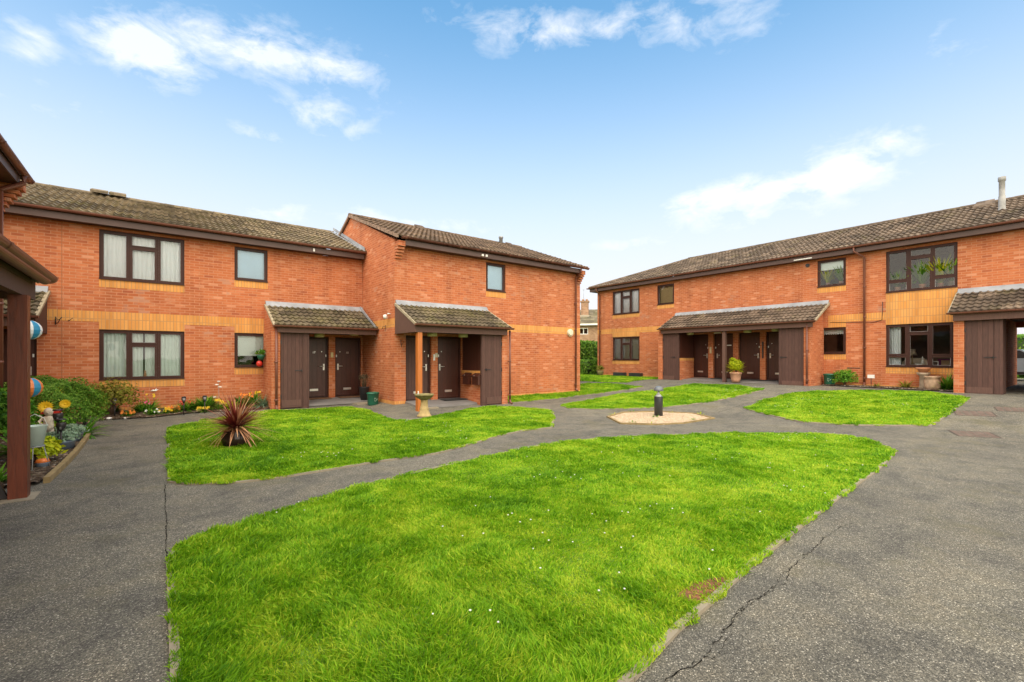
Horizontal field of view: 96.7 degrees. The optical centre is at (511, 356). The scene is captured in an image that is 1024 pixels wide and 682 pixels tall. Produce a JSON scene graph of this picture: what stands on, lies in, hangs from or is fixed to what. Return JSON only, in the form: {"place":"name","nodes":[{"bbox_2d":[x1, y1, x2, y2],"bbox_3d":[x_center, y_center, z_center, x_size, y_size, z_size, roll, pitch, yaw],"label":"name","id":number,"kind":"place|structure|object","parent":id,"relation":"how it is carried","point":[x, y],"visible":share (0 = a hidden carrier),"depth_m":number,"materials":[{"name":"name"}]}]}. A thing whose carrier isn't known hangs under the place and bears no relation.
{"place":"outdoors","nodes":[
{"label":"outdoors","id":0,"kind":"place"},
{"bbox_2d":[163,405,555,484],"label":"lawn","id":1,"kind":"structure","parent":0,"point":[376,441],"depth_m":8.06,"materials":[{"name":"green plant"}]},
{"bbox_2d":[191,391,277,447],"bbox_3d":[-4.741,1.112,7.851,1.406,1.159,1.435,0,0,-38],"label":"cordyline plant","id":2,"kind":"object","parent":1,"relation":"on","point":[234,434],"visible":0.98,"depth_m":7.74,"materials":[{"name":"red plant"}]},
{"bbox_2d":[405,398,476,406],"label":"porch floor","id":3,"kind":"structure","parent":0,"point":[438,403],"depth_m":14.16,"materials":[{"name":"grey concrete"}]},
{"bbox_2d":[0,374,1023,681],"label":"tarmac path","id":4,"kind":"structure","parent":0,"point":[910,568],"depth_m":3.55,"materials":[{"name":"grey asphalt"}]},
{"bbox_2d":[0,481,6,499],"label":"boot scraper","id":5,"kind":"object","parent":4,"relation":"on","point":[3,494],"visible":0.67,"depth_m":4.92,"materials":[{"name":"black metal"}]},
{"bbox_2d":[30,445,49,470],"bbox_3d":[-6.385,1.373,6.081,0.288,0.356,0.266,0,0,-38],"label":"bucket stand","id":6,"kind":"object","parent":4,"relation":"on","point":[32,447],"visible":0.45,"depth_m":6.06,"materials":[{"name":"grey metal"}]},
{"bbox_2d":[30,414,47,446],"bbox_3d":[-6.407,0.978,6.106,0.260,0.424,0.260,0,0,-38],"label":"bucket","id":7,"kind":"object","parent":6,"relation":"on","point":[37,434],"visible":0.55,"depth_m":6.07,"materials":[{"name":"white plastic"}]},
{"bbox_2d":[34,458,49,466],"bbox_3d":[-6.420,1.470,6.222,0.156,0.160,0.156,0,0,-38],"label":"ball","id":8,"kind":"object","parent":4,"relation":"on","point":[42,462],"visible":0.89,"depth_m":6.18,"materials":[{"name":"orange plastic"}]},
{"bbox_2d":[43,433,90,483],"bbox_3d":[-6.944,1.538,7.209,0.100,0.124,4.093,0,0,-38],"label":"path edging","id":9,"kind":"object","parent":4,"relation":"on","point":[57,470],"visible":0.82,"depth_m":6.47,"materials":[{"name":"beige concrete"}]},
{"bbox_2d":[0,404,268,484],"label":"flower bed","id":10,"kind":"object","parent":4,"relation":"on","point":[39,474],"visible":0.23,"depth_m":7.22,"materials":[{"name":"brown soil"}]},
{"bbox_2d":[0,386,6,427],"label":"evergreen shrub","id":11,"kind":"object","parent":10,"relation":"on","point":[3,418],"visible":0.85,"depth_m":5.71,"materials":[{"name":"green plant"}]},
{"bbox_2d":[0,462,32,485],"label":"fern","id":12,"kind":"object","parent":10,"relation":"on","point":[3,478],"visible":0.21,"depth_m":5.50,"materials":[{"name":"green plant"}]},
{"bbox_2d":[0,387,41,436],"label":"evergreen shrub","id":13,"kind":"object","parent":10,"relation":"on","point":[33,418],"visible":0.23,"depth_m":6.57,"materials":[{"name":"green plant"}]},
{"bbox_2d":[30,435,67,460],"bbox_3d":[-6.751,1.343,6.508,0.592,0.421,0.661,0,0,-38],"label":"lime plant","id":14,"kind":"object","parent":10,"relation":"on","point":[52,446],"visible":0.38,"depth_m":6.48,"materials":[{"name":"green plant"}]},
{"bbox_2d":[36,408,61,434],"bbox_3d":[-7.891,1.210,7.747,0.322,0.680,0.219,0,0,-38],"label":"statue","id":15,"kind":"object","parent":10,"relation":"on","point":[48,413],"visible":0.47,"depth_m":7.71,"materials":[{"name":"beige stone"}]},
{"bbox_2d":[37,400,70,416],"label":"sunflower","id":16,"kind":"object","parent":10,"relation":"on","point":[46,404],"visible":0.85,"depth_m":8.48,"materials":[{"name":"yellow plant"}]},
{"bbox_2d":[3,375,111,423],"bbox_3d":[-9.383,0.954,9.165,2.022,1.202,1.892,0,0,-38],"label":"clipped shrub","id":17,"kind":"object","parent":10,"relation":"on","point":[74,393],"visible":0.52,"depth_m":9.15,"materials":[{"name":"green plant"}]},
{"bbox_2d":[52,409,63,438],"bbox_3d":[-7.369,1.202,7.385,0.138,0.697,0.134,0,0,-38],"label":"solar torch","id":18,"kind":"object","parent":10,"relation":"on","point":[57,415],"visible":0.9,"depth_m":7.36,"materials":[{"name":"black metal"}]},
{"bbox_2d":[55,418,66,449],"bbox_3d":[-7.244,1.272,7.308,0.138,0.557,0.134,0,0,-38],"label":"solar torch","id":19,"kind":"object","parent":10,"relation":"on","point":[60,426],"visible":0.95,"depth_m":7.29,"materials":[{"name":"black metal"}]},
{"bbox_2d":[46,430,81,449],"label":"plant","id":20,"kind":"object","parent":10,"relation":"on","point":[69,437],"visible":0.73,"depth_m":7.47,"materials":[{"name":"green plant"}]},
{"bbox_2d":[54,416,76,425],"bbox_3d":[-8.453,1.326,8.506,0.500,0.448,0.495,0,0,-38],"label":"bowl planter","id":21,"kind":"object","parent":10,"relation":"on","point":[67,420],"visible":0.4,"depth_m":8.52,"materials":[{"name":"green plant"}]},
{"bbox_2d":[54,423,89,440],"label":"plant","id":22,"kind":"object","parent":10,"relation":"on","point":[78,428],"visible":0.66,"depth_m":8.16,"materials":[{"name":"green plant"}]},
{"bbox_2d":[66,415,109,438],"bbox_3d":[-8.252,1.471,8.735,0.977,0.754,0.985,0,0,8],"label":"flowering plant","id":23,"kind":"object","parent":10,"relation":"on","point":[89,425],"visible":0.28,"depth_m":8.88,"materials":[{"name":"green plant"}]},
{"bbox_2d":[87,377,143,414],"bbox_3d":[-10.024,1.002,11.390,1.277,0.995,0.864,0,0,-38],"label":"airy shrub","id":24,"kind":"object","parent":10,"relation":"on","point":[116,391],"visible":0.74,"depth_m":11.37,"materials":[{"name":"green plant"}]},
{"bbox_2d":[137,394,166,410],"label":"flowering plant","id":25,"kind":"object","parent":10,"relation":"on","point":[152,405],"visible":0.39,"depth_m":12.26,"materials":[{"name":"green plant"}]},
{"bbox_2d":[171,399,196,413],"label":"flowering plant","id":26,"kind":"object","parent":10,"relation":"on","point":[186,406],"visible":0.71,"depth_m":12.32,"materials":[{"name":"green plant"}]},
{"bbox_2d":[192,396,219,410],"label":"flowering plant","id":27,"kind":"object","parent":10,"relation":"on","point":[199,403],"visible":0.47,"depth_m":12.61,"materials":[{"name":"green plant"}]},
{"bbox_2d":[240,388,264,407],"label":"flowering plant","id":28,"kind":"object","parent":10,"relation":"on","point":[255,398],"visible":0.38,"depth_m":13.47,"materials":[{"name":"green plant"}]},
{"bbox_2d":[250,393,268,408],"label":"flowering plant","id":29,"kind":"object","parent":10,"relation":"on","point":[263,403],"visible":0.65,"depth_m":13.40,"materials":[{"name":"green plant"}]},
{"bbox_2d":[309,397,366,405],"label":"porch floor","id":30,"kind":"structure","parent":4,"relation":"on","point":[330,401],"depth_m":14.65,"materials":[{"name":"grey concrete"}]},
{"bbox_2d":[359,373,368,399],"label":"potted plant","id":31,"kind":"object","parent":30,"relation":"on","point":[363,390],"visible":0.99,"depth_m":15.05,"materials":[{"name":"black plant"}]},
{"bbox_2d":[366,392,378,405],"bbox_3d":[-4.420,1.335,14.471,0.340,0.430,0.420,0,0,42],"label":"recycling bin","id":32,"kind":"object","parent":4,"relation":"on","point":[372,398],"visible":0.96,"depth_m":14.34,"materials":[{"name":"green plastic"}]},
{"bbox_2d":[414,391,433,416],"bbox_3d":[-2.278,1.214,11.789,0.501,0.672,0.503,0,0,-38],"label":"bird bath","id":33,"kind":"object","parent":4,"relation":"on","point":[424,398],"visible":0.99,"depth_m":11.69,"materials":[{"name":"beige stone"}]},
{"bbox_2d":[611,412,708,424],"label":"gravel","id":34,"kind":"structure","parent":4,"relation":"on","point":[650,419],"depth_m":11.56,"materials":[{"name":"beige gravel"}]},
{"bbox_2d":[654,386,662,415],"bbox_3d":[3.849,1.167,11.953,0.250,0.805,0.250,0,0,-38],"label":"bollard light","id":35,"kind":"object","parent":34,"relation":"on","point":[658,404],"visible":0.93,"depth_m":11.86,"materials":[{"name":"grey metal"}]},
{"bbox_2d":[562,384,764,409],"bbox_3d":[5.062,1.341,15.813,7.878,0.519,3.532,0,0,-20],"label":"path edging","id":36,"kind":"object","parent":4,"relation":"on","point":[653,407],"visible":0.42,"depth_m":13.85,"materials":[{"name":"concrete"}]},
{"bbox_2d":[727,357,745,381],"bbox_3d":[9.335,0.539,19.017,1.122,1.046,1.064,0,0,-38],"label":"terracotta planter","id":37,"kind":"object","parent":4,"relation":"on","point":[735,364],"visible":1,"depth_m":18.86,"materials":[{"name":"orange plant"}]},
{"bbox_2d":[665,525,844,680],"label":"tarmac crack","id":38,"kind":"object","parent":4,"relation":"on","point":[744,609],"visible":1,"depth_m":2.77,"materials":[{"name":"black asphalt"}]},
{"bbox_2d":[821,384,950,390],"bbox_3d":[12.718,1.036,15.657,1.080,0.029,3.700,0,0,-38],"label":"flower bed","id":39,"kind":"object","parent":4,"relation":"on","point":[886,386],"visible":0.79,"depth_m":15.52,"materials":[{"name":"brown soil"}]},
{"bbox_2d":[823,373,835,383],"bbox_3d":[11.932,0.845,17.098,0.420,0.430,0.340,0,0,42],"label":"recycling bin","id":40,"kind":"object","parent":39,"relation":"on","point":[828,377],"visible":0.88,"depth_m":17.00,"materials":[{"name":"green plastic"}]},
{"bbox_2d":[831,368,859,384],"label":"conifer shrub","id":41,"kind":"object","parent":39,"relation":"on","point":[846,376],"visible":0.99,"depth_m":16.53,"materials":[{"name":"green plant"}]},
{"bbox_2d":[916,372,930,387],"bbox_3d":[13.526,0.790,14.956,0.360,0.540,0.360,0,0,-38],"label":"stone pedestal","id":42,"kind":"object","parent":39,"relation":"on","point":[921,379],"visible":0.66,"depth_m":14.90,"materials":[{"name":"beige stone"}]},
{"bbox_2d":[924,376,940,389],"bbox_3d":[13.448,0.840,14.560,0.422,0.440,0.419,0,0,-38],"label":"stone urn","id":43,"kind":"object","parent":39,"relation":"on","point":[931,383],"visible":0.97,"depth_m":14.42,"materials":[{"name":"beige stone"}]},
{"bbox_2d":[933,373,952,391],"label":"flowering plant","id":44,"kind":"object","parent":39,"relation":"on","point":[947,383],"visible":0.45,"depth_m":14.29,"materials":[{"name":"green plant"}]},
{"bbox_2d":[948,430,1000,437],"bbox_3d":[9.049,1.511,8.914,0.622,0.042,0.600,0,0,29],"label":"drain cover","id":45,"kind":"object","parent":4,"relation":"on","point":[972,433],"visible":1,"depth_m":8.91,"materials":[{"name":"metal"}]},
{"bbox_2d":[953,410,997,416],"bbox_3d":[10.739,1.315,10.574,0.674,0.075,0.600,0,0,38],"label":"drain cover","id":46,"kind":"object","parent":4,"relation":"on","point":[967,413],"visible":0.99,"depth_m":10.56,"materials":[{"name":"metal"}]},
{"bbox_2d":[994,407,1023,411],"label":"drain cover","id":47,"kind":"object","parent":4,"relation":"on","point":[1009,409],"visible":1,"depth_m":10.71,"materials":[{"name":"metal"}]},
{"bbox_2d":[1017,349,1023,374],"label":"parked car","id":48,"kind":"object","parent":4,"relation":"on","point":[1020,361],"visible":0.02,"depth_m":20.18,"materials":[{"name":"paint"}]},
{"bbox_2d":[0,0,1023,333],"label":"sky","id":49,"kind":"structure","parent":0,"point":[616,139],"materials":[{"name":"blue"}]},
{"bbox_2d":[160,430,897,681],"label":"lawn","id":50,"kind":"structure","parent":0,"point":[387,640],"depth_m":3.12,"materials":[{"name":"green plant"}]},
{"bbox_2d":[298,433,846,622],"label":"daisies","id":51,"kind":"object","parent":50,"relation":"on","point":[606,520],"visible":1,"depth_m":4.22,"materials":[{"name":"white plant"}]},
{"bbox_2d":[677,576,726,600],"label":"bare earth","id":52,"kind":"structure","parent":50,"relation":"on","point":[687,594],"depth_m":3.00,"materials":[{"name":"brown soil"}]},
{"bbox_2d":[560,383,764,408],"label":"grass","id":53,"kind":"structure","parent":0,"point":[687,394],"depth_m":15.65,"materials":[{"name":"green plant"}]},
{"bbox_2d":[682,377,778,383],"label":"porch floor","id":54,"kind":"structure","parent":0,"point":[729,380],"depth_m":19.50,"materials":[{"name":"grey concrete"}]},
{"bbox_2d":[743,389,970,425],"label":"lawn","id":55,"kind":"structure","parent":0,"point":[862,406],"depth_m":12.64,"materials":[{"name":"green plant"}]},
{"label":"lawn","id":56,"kind":"structure","parent":0,"visible":0},
{"bbox_2d":[580,374,657,381],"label":"grass","id":57,"kind":"structure","parent":56,"relation":"on","point":[600,378],"depth_m":22.50,"materials":[{"name":"green plant"}]},
{"bbox_3d":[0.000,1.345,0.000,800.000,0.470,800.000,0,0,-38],"label":"ground","id":58,"kind":"structure","parent":0,"visible":0},
{"bbox_2d":[0,133,58,503],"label":"flats building","id":59,"kind":"structure","parent":58,"relation":"on","point":[22,273],"depth_m":4.96,"materials":[{"name":"brown wood"}]},
{"bbox_2d":[30,321,42,339],"bbox_3d":[-6.688,-0.480,6.300,0.270,0.490,0.270,0,0,24],"label":"balloon","id":60,"kind":"object","parent":59,"relation":"on","point":[36,330],"visible":0.36,"depth_m":6.28,"materials":[{"name":"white plastic"}]},
{"bbox_2d":[30,378,43,396],"bbox_3d":[-6.575,0.310,6.200,0.270,0.490,0.270,0,0,24],"label":"balloon","id":61,"kind":"object","parent":59,"relation":"on","point":[36,387],"visible":0.41,"depth_m":6.18,"materials":[{"name":"multicoloured plastic"}]},
{"bbox_2d":[3,180,378,412],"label":"flats building","id":62,"kind":"structure","parent":58,"relation":"on","point":[176,303],"depth_m":13.07,"materials":[{"name":"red brick"}]},
{"bbox_2d":[3,332,33,384],"bbox_3d":[-12.076,0.372,10.891,0.901,1.916,0.122,0,0,-38],"label":"door","id":63,"kind":"structure","parent":62,"relation":"in","point":[4,333],"depth_m":10.89,"materials":[{"name":"brown wood"}]},
{"bbox_2d":[99,330,183,380],"bbox_3d":[-10.051,-0.045,12.417,1.800,1.328,0.203,0,0,-38],"label":"window","id":64,"kind":"structure","parent":62,"relation":"in","point":[120,351],"depth_m":12.41,"materials":[{"name":"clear glass"}]},
{"bbox_2d":[99,229,183,284],"bbox_3d":[-10.048,-2.670,12.413,1.800,1.298,0.193,0,0,-38],"label":"window","id":65,"kind":"structure","parent":62,"relation":"in","point":[123,256],"depth_m":12.41,"materials":[{"name":"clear glass"}]},
{"bbox_2d":[234,333,263,367],"bbox_3d":[-8.014,-0.195,13.976,0.890,1.048,0.175,0,0,-38],"label":"window","id":66,"kind":"structure","parent":62,"relation":"in","point":[245,344],"depth_m":13.96,"materials":[{"name":"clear glass"}]},
{"bbox_2d":[234,246,267,282],"bbox_3d":[-8.009,-2.815,13.970,0.890,1.008,0.160,0,0,-38],"label":"window","id":67,"kind":"structure","parent":62,"relation":"in","point":[249,264],"depth_m":13.99,"materials":[{"name":"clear glass"}]},
{"bbox_2d":[254,346,265,359],"bbox_3d":[-7.601,-0.120,13.783,0.350,0.461,0.315,0,0,-10],"label":"hanging pot","id":68,"kind":"object","parent":62,"relation":"hanging from","point":[262,356],"visible":1,"depth_m":13.71,"materials":[{"name":"green plastic"}]},
{"bbox_2d":[280,333,301,408],"bbox_3d":[-6.501,0.407,13.465,0.642,2.226,0.075,0,0,-38],"label":"store door","id":69,"kind":"structure","parent":62,"relation":"in","point":[291,343],"depth_m":13.45,"materials":[{"name":"brown wood"}]},
{"bbox_2d":[309,339,325,396],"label":"door","id":70,"kind":"structure","parent":62,"relation":"in","point":[317,347],"depth_m":15.24,"materials":[{"name":"wood"}]},
{"bbox_2d":[336,340,357,394],"bbox_3d":[-5.733,0.372,15.825,0.771,1.916,0.122,0,0,-38],"label":"door","id":71,"kind":"structure","parent":62,"relation":"in","point":[346,350],"depth_m":15.83,"materials":[{"name":"wood"}]},
{"bbox_2d":[168,406,554,484],"bbox_3d":[-2.796,1.560,11.044,8.948,0.080,8.140,0,0,-38],"label":"path edging","id":72,"kind":"object","parent":58,"relation":"on","point":[305,473],"visible":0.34,"depth_m":6.39,"materials":[{"name":"concrete"}]},
{"bbox_2d":[331,213,589,411],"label":"flats building","id":73,"kind":"structure","parent":58,"relation":"on","point":[481,322],"depth_m":15.19,"materials":[{"name":"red brick"}]},
{"bbox_2d":[406,338,428,399],"bbox_3d":[-2.999,0.384,14.438,0.761,1.941,0.122,0,0,-38],"label":"door","id":74,"kind":"structure","parent":73,"relation":"in","point":[410,342],"depth_m":14.37,"materials":[{"name":"wood"}]},
{"bbox_2d":[438,339,457,397],"bbox_3d":[-2.116,0.384,15.121,0.791,1.941,0.122,0,0,-38],"label":"door","id":75,"kind":"structure","parent":73,"relation":"in","point":[447,348],"depth_m":15.12,"materials":[{"name":"wood"}]},
{"bbox_2d":[485,335,501,404],"bbox_3d":[-0.598,0.417,14.593,0.695,2.226,0.075,0,0,-38],"label":"store door","id":76,"kind":"structure","parent":73,"relation":"in","point":[493,369],"depth_m":14.60,"materials":[{"name":"brown wood"}]},
{"bbox_2d":[486,262,505,292],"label":"window","id":77,"kind":"structure","parent":73,"relation":"in","point":[495,273],"depth_m":16.28,"materials":[{"name":"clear glass"}]},
{"bbox_2d":[166,432,896,681],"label":"path edging","id":78,"kind":"object","parent":58,"relation":"on","point":[701,608],"visible":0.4,"depth_m":2.72,"materials":[{"name":"concrete"}]},
{"bbox_2d":[512,384,641,402],"bbox_3d":[2.011,1.391,18.031,6.836,0.402,3.211,0,0,-38],"label":"path edging","id":79,"kind":"object","parent":58,"relation":"on","point":[577,395],"visible":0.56,"depth_m":17.59,"materials":[{"name":"concrete"}]},
{"bbox_2d":[580,289,596,340],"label":"distant house","id":80,"kind":"structure","parent":58,"relation":"on","point":[588,324],"depth_m":45.11,"materials":[{"name":"beige brick"}]},
{"bbox_2d":[580,340,596,361],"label":"hedge","id":81,"kind":"object","parent":58,"relation":"on","point":[588,349],"visible":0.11,"depth_m":31.02,"materials":[{"name":"green plant"}]},
{"bbox_2d":[580,358,596,373],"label":"hedge","id":82,"kind":"object","parent":58,"relation":"on","point":[587,366],"visible":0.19,"depth_m":27.74,"materials":[{"name":"green plant"}]},
{"bbox_2d":[607,411,714,424],"bbox_3d":[3.582,1.557,11.599,3.148,0.086,2.211,0,0,-38],"label":"path edging","id":83,"kind":"object","parent":58,"relation":"on","point":[619,422],"visible":0.52,"depth_m":10.90,"materials":[{"name":"grey concrete"}]},
{"bbox_2d":[587,176,1023,394],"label":"flats building","id":84,"kind":"structure","parent":58,"relation":"on","point":[782,312],"depth_m":17.15,"materials":[{"name":"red brick"}]},
{"bbox_2d":[613,288,638,314],"bbox_3d":[6.282,-3.000,24.997,0.193,1.318,1.830,0,0,-38],"label":"window","id":85,"kind":"structure","parent":84,"relation":"in","point":[625,301],"depth_m":25.11,"materials":[{"name":"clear glass"}]},
{"bbox_2d":[613,336,638,359],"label":"window","id":86,"kind":"structure","parent":84,"relation":"in","point":[629,342],"depth_m":25.08,"materials":[{"name":"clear glass"}]},
{"bbox_2d":[658,283,673,304],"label":"window","id":87,"kind":"structure","parent":84,"relation":"in","point":[661,295],"depth_m":23.16,"materials":[{"name":"brown glass"}]},
{"bbox_2d":[663,333,674,379],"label":"store door","id":88,"kind":"structure","parent":84,"relation":"in","point":[668,339],"depth_m":21.37,"materials":[{"name":"brown wood"}]},
{"bbox_2d":[693,336,707,375],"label":"door","id":89,"kind":"structure","parent":84,"relation":"in","point":[700,343],"depth_m":21.65,"materials":[{"name":"wood"}]},
{"bbox_2d":[715,335,732,376],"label":"door","id":90,"kind":"structure","parent":84,"relation":"in","point":[718,347],"depth_m":20.84,"materials":[{"name":"wood"}]},
{"bbox_2d":[741,334,759,377],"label":"door","id":91,"kind":"structure","parent":84,"relation":"in","point":[750,343],"depth_m":19.81,"materials":[{"name":"wood"}]},
{"bbox_2d":[768,333,778,378],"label":"door","id":92,"kind":"structure","parent":84,"relation":"in","point":[773,346],"depth_m":19.04,"materials":[{"name":"wood"}]},
{"bbox_2d":[780,328,803,385],"bbox_3d":[10.594,0.037,17.238,0.075,2.246,0.840,0,0,-38],"label":"store door","id":93,"kind":"structure","parent":84,"relation":"in","point":[792,339],"depth_m":17.22,"materials":[{"name":"brown wood"}]},
{"bbox_2d":[821,270,836,284],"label":"potted plant","id":94,"kind":"object","parent":84,"relation":"on","point":[827,277],"depth_m":17.61,"materials":[{"name":"plant"}]},
{"bbox_2d":[817,257,845,287],"bbox_3d":[12.193,-3.190,17.344,0.175,1.038,0.930,0,0,-38],"label":"window","id":95,"kind":"structure","parent":84,"relation":"in","point":[824,265],"depth_m":17.37,"materials":[{"name":"brown glass"}]},
{"bbox_2d":[824,327,845,353],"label":"window","id":96,"kind":"structure","parent":84,"relation":"in","point":[837,330],"depth_m":17.21,"materials":[{"name":"brown glass"}]},
{"bbox_2d":[829,266,845,282],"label":"window plant","id":97,"kind":"object","parent":84,"relation":"on","point":[838,275],"depth_m":17.27,"materials":[{"name":"plant"}]},
{"bbox_2d":[890,270,905,289],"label":"window plant","id":98,"kind":"object","parent":84,"relation":"on","point":[895,277],"depth_m":15.94,"materials":[{"name":"plant"}]},
{"bbox_2d":[902,358,926,364],"bbox_3d":[14.323,0.490,16.205,0.790,0.880,0.940,0,0,-38],"label":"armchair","id":99,"kind":"object","parent":84,"relation":"in","point":[916,360],"visible":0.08,"depth_m":16.33,"materials":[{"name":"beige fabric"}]},
{"bbox_2d":[886,322,952,367],"bbox_3d":[13.789,-0.380,15.405,0.326,1.478,1.730,0,0,-38],"label":"window","id":100,"kind":"structure","parent":84,"relation":"in","point":[893,354],"depth_m":15.56,"materials":[{"name":"clear glass"}]},
{"bbox_2d":[902,259,938,287],"bbox_3d":[13.988,-2.818,15.484,1.204,1.075,1.197,0,0,-38],"label":"potted plant","id":101,"kind":"object","parent":84,"relation":"on","point":[921,276],"depth_m":15.42,"materials":[{"name":"plant"}]},
{"bbox_2d":[886,242,957,292],"bbox_3d":[13.751,-2.960,15.319,0.160,1.458,1.820,0,0,-38],"label":"window","id":102,"kind":"structure","parent":84,"relation":"in","point":[908,280],"depth_m":15.26,"materials":[{"name":"brown glass"}]},
{"bbox_2d":[921,253,957,286],"bbox_3d":[14.264,-2.869,15.185,1.277,1.178,1.311,0,0,24],"label":"potted plant","id":103,"kind":"object","parent":84,"relation":"on","point":[939,270],"depth_m":15.02,"materials":[{"name":"plant"}]},
{"bbox_2d":[933,259,967,285],"bbox_3d":[14.389,-2.783,14.900,1.139,1.006,1.131,0,0,8],"label":"potted plant","id":104,"kind":"object","parent":84,"relation":"on","point":[951,280],"depth_m":14.85,"materials":[{"name":"plant"}]},
{"bbox_2d":[964,320,996,393],"bbox_3d":[13.660,0.032,13.275,0.075,2.196,0.657,0,0,-38],"label":"store door","id":105,"kind":"structure","parent":84,"relation":"in","point":[979,357],"depth_m":13.29,"materials":[{"name":"brown wood"}]},
{"bbox_2d":[744,390,970,425],"bbox_3d":[9.457,1.327,12.670,6.587,0.535,4.239,0,0,-38],"label":"path edging","id":106,"kind":"object","parent":58,"relation":"on","point":[849,424],"visible":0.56,"depth_m":10.30,"materials":[{"name":"concrete"}]},
{"bbox_2d":[1017,334,1023,377],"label":"hedge","id":107,"kind":"object","parent":58,"relation":"on","point":[1020,341],"visible":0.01,"depth_m":23.96,"materials":[{"name":"green plant"}]},
{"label":"lawn","id":108,"kind":"structure","parent":58,"relation":"on","visible":0},
{"bbox_2d":[508,382,643,401],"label":"grass","id":109,"kind":"structure","parent":108,"relation":"on","point":[593,388],"depth_m":18.08,"materials":[{"name":"green plant"}]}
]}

